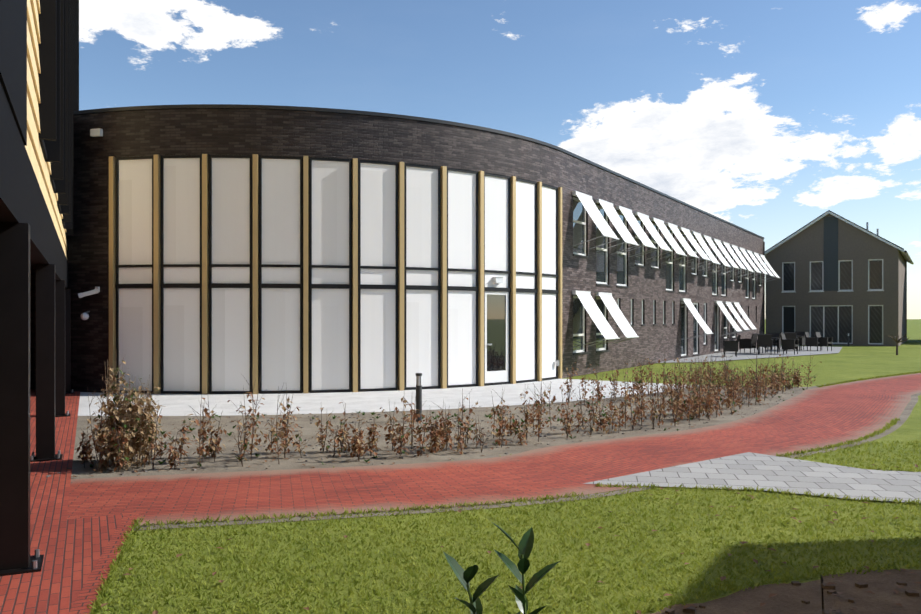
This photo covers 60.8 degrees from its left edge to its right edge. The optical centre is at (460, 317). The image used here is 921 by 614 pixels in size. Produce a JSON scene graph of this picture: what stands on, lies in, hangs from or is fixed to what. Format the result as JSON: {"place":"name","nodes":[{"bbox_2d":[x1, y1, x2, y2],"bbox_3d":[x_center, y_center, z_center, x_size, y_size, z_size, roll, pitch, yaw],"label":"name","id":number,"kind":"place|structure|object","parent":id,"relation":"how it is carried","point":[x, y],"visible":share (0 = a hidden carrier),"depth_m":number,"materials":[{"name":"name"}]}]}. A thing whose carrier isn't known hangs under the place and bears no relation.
{"place":"outdoors","nodes":[
{"label":"outdoors","id":0,"kind":"place"},
{"bbox_2d":[79,0,920,318],"label":"sky","id":1,"kind":"structure","parent":0,"point":[765,118],"materials":[{"name":"blue"}]},
{"bbox_2d":[89,319,920,613],"bbox_3d":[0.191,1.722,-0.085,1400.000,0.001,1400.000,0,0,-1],"label":"ground grass","id":2,"kind":"structure","parent":0,"point":[847,363],"depth_m":5.98,"materials":[{"name":"green plant"}]},
{"bbox_2d":[0,0,78,575],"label":"clad building","id":3,"kind":"structure","parent":2,"relation":"on","point":[39,72],"depth_m":6.66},
{"bbox_2d":[0,389,139,613],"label":"brick pavement","id":4,"kind":"structure","parent":2,"relation":"on","point":[79,554],"depth_m":5.95,"materials":[{"name":"red brick"}]},
{"bbox_2d":[78,379,697,415],"bbox_3d":[-5.462,1.714,17.945,23.049,0.001,8.645,0,0,-1],"label":"pale paving strip","id":5,"kind":"object","parent":2,"relation":"on","point":[304,403],"visible":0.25,"depth_m":16.38,"materials":[{"name":"grey concrete"}]},
{"bbox_2d":[30,104,764,392],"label":"curved brick building","id":6,"kind":"structure","parent":2,"relation":"on","point":[647,293],"depth_m":19.93,"materials":[{"name":"brown brick"}]},
{"bbox_2d":[252,157,351,391],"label":"wooden posts","id":7,"kind":"object","parent":6,"relation":"attached to","point":[302,273],"depth_m":17.94,"materials":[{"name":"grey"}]},
{"bbox_2d":[109,154,561,393],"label":"curtain wall windows","id":8,"kind":"structure","parent":6,"relation":"attached to","point":[436,250],"depth_m":17.89,"materials":[{"name":"white glass"}]},
{"bbox_2d":[78,128,558,365],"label":"security cameras","id":9,"kind":"object","parent":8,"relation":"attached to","point":[97,132],"visible":1,"depth_m":17.79,"materials":[{"name":"white plastic"}]},
{"bbox_2d":[572,191,779,347],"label":"awnings","id":10,"kind":"object","parent":6,"relation":"attached to","point":[606,330],"visible":1,"depth_m":27.37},
{"bbox_2d":[71,385,806,477],"bbox_3d":[-2.384,1.718,13.475,23.463,0.001,10.663,0,0,-8],"label":"soil bed","id":11,"kind":"object","parent":2,"relation":"on","point":[309,432],"depth_m":11.61,"materials":[{"name":"brown soil"}]},
{"bbox_2d":[416,373,421,421],"bbox_3d":[-0.687,1.322,12.948,0.108,0.800,0.108,0,0,-1],"label":"bollard light","id":12,"kind":"object","parent":11,"relation":"on","point":[419,391],"visible":0.94,"depth_m":12.91,"materials":[{"name":"grey metal"}]},
{"bbox_2d":[46,386,796,476],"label":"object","id":13,"kind":"object","parent":11,"relation":"on","point":[401,457],"visible":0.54,"depth_m":11.39,"materials":[{"name":"brown plant"}]},
{"bbox_2d":[75,350,817,471],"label":"hedge beech saplings","id":14,"kind":"object","parent":11,"relation":"on","point":[122,431],"visible":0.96,"depth_m":10.09,"materials":[{"name":"brown plant"}]},
{"bbox_2d":[90,387,803,466],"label":"bed weeds","id":15,"kind":"object","parent":11,"relation":"on","point":[334,417],"visible":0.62,"depth_m":12.69,"materials":[{"name":"brown plant"}]},
{"bbox_2d":[66,372,920,530],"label":"brick path","id":16,"kind":"structure","parent":2,"relation":"on","point":[808,418],"depth_m":8.61,"materials":[{"name":"brick"}]},
{"bbox_2d":[443,522,559,613],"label":"plant","id":17,"kind":"object","parent":2,"relation":"on","point":[468,574],"visible":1,"depth_m":2.40,"materials":[{"name":"green plant"}]},
{"bbox_2d":[86,371,920,613],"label":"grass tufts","id":18,"kind":"object","parent":2,"relation":"on","point":[113,568],"visible":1,"depth_m":6.68,"materials":[{"name":"green plant"}]},
{"bbox_2d":[92,440,920,613],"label":"grass blades","id":19,"kind":"object","parent":2,"relation":"on","point":[510,575],"visible":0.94,"depth_m":5.69,"materials":[{"name":"green plant"}]},
{"bbox_2d":[657,346,841,362],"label":"patio","id":20,"kind":"structure","parent":2,"relation":"on","point":[745,355],"depth_m":35.74,"materials":[{"name":"concrete"}]},
{"bbox_2d":[723,332,832,356],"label":"tables and chairs","id":21,"kind":"object","parent":20,"relation":"on","point":[790,340],"visible":1,"depth_m":36.82,"materials":[{"name":"wicker"}]},
{"bbox_2d":[583,452,920,502],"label":"concrete path tiles","id":22,"kind":"object","parent":2,"relation":"on","point":[748,470],"visible":1,"depth_m":8.37,"materials":[{"name":"grey concrete"}]},
{"bbox_2d":[765,210,913,345],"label":"grey gabled house","id":23,"kind":"structure","parent":2,"relation":"on","point":[839,279],"depth_m":48.32,"materials":[{"name":"paint"}]},
{"bbox_2d":[887,334,910,354],"bbox_3d":[19.866,1.209,35.668,0.835,1.027,0.728,0,0,-16],"label":"small tree","id":24,"kind":"object","parent":2,"relation":"on","point":[896,340],"visible":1,"depth_m":35.65,"materials":[{"name":"brown plant"}]},
{"bbox_2d":[650,569,920,613],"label":"bed soil","id":25,"kind":"structure","parent":0,"point":[883,599],"depth_m":4.79,"materials":[{"name":"brown soil"}]},
{"bbox_2d":[101,464,920,613],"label":"fallen leaves","id":26,"kind":"object","parent":25,"relation":"on","point":[830,587],"visible":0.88,"depth_m":4.95,"materials":[{"name":"brown plant"}]}
]}

